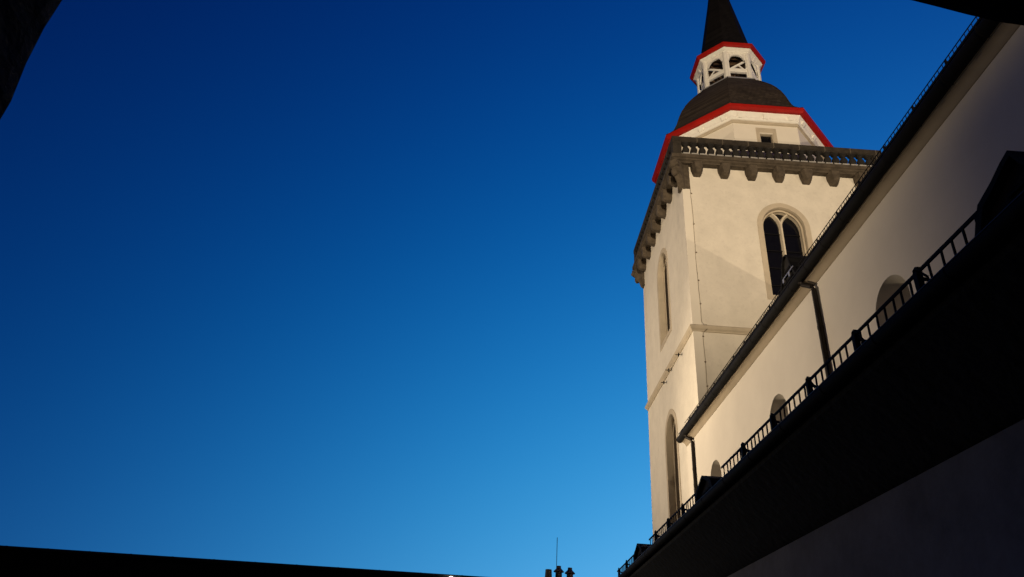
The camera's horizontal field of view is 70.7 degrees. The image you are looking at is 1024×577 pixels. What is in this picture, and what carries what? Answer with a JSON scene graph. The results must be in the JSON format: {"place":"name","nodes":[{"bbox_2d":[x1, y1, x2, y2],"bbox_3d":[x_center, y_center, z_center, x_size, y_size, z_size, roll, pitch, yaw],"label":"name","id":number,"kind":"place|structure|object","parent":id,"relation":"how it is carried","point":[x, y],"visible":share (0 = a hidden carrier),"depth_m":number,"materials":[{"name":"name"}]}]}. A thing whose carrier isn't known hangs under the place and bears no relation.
{"place":"outdoors","nodes":[
{"label":"outdoors","id":0,"kind":"place"},
{"bbox_2d":[0,545,480,576],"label":"cloister wing","id":1,"kind":"structure","parent":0,"point":[16,561],"depth_m":15.70,"materials":[{"name":"black"}]},
{"bbox_2d":[0,0,978,576],"label":"sky","id":2,"kind":"structure","parent":0,"point":[329,283],"materials":[{"name":"blue"}]},
{"bbox_2d":[631,0,881,542],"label":"church tower","id":3,"kind":"structure","parent":0,"point":[753,182],"depth_m":35.33,"materials":[{"name":"beige paint"}]},
{"bbox_2d":[657,248,671,351],"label":"window","id":4,"kind":"structure","parent":3,"relation":"in","point":[664,309],"depth_m":38.24,"materials":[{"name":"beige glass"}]},
{"bbox_2d":[665,409,681,525],"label":"window","id":5,"kind":"structure","parent":3,"relation":"in","point":[674,494],"depth_m":33.75,"materials":[{"name":"black glass"}]},
{"bbox_2d":[757,203,812,299],"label":"window","id":6,"kind":"structure","parent":3,"relation":"in","point":[783,230],"depth_m":34.11,"materials":[{"name":"black glass"}]},
{"bbox_2d":[618,150,1023,576],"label":"cloister wing","id":7,"kind":"structure","parent":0,"point":[892,445],"depth_m":5.39,"materials":[{"name":"black"}]},
{"bbox_2d":[617,210,976,575],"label":"snow guard","id":8,"kind":"object","parent":7,"relation":"on","point":[856,338],"visible":0.5,"depth_m":6.24,"materials":[{"name":"black metal"}]},
{"label":"ground","id":9,"kind":"structure","parent":0,"visible":0},
{"bbox_2d":[0,0,1023,118],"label":"stone doorway","id":10,"kind":"structure","parent":9,"relation":"on","point":[23,23],"depth_m":1.64,"materials":[{"name":"black"}]},
{"bbox_2d":[545,566,574,576],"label":"town house","id":11,"kind":"structure","parent":9,"relation":"on","point":[569,572],"depth_m":37.62,"materials":[{"name":"stone"}]},
{"bbox_2d":[676,17,1023,506],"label":"church nave","id":12,"kind":"structure","parent":9,"relation":"on","point":[912,201],"depth_m":14.49,"materials":[{"name":"paint"}]},
{"bbox_2d":[711,460,721,476],"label":"window","id":13,"kind":"structure","parent":12,"relation":"in","point":[716,469],"depth_m":24.98,"materials":[{"name":"beige glass"}]},
{"bbox_2d":[770,394,787,423],"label":"window","id":14,"kind":"structure","parent":12,"relation":"in","point":[778,400],"depth_m":19.81,"materials":[{"name":"beige glass"}]},
{"bbox_2d":[685,16,977,421],"bbox_3d":[7.660,-3.931,12.663,0.133,0.186,37.360,4,-30,0],"label":"snow guard","id":15,"kind":"object","parent":12,"relation":"on","point":[858,182],"visible":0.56,"depth_m":15.73,"materials":[{"name":"black metal"}]},
{"bbox_2d":[876,275,910,325],"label":"window","id":16,"kind":"structure","parent":12,"relation":"in","point":[892,283],"depth_m":14.47,"materials":[{"name":"beige glass"}]}
]}

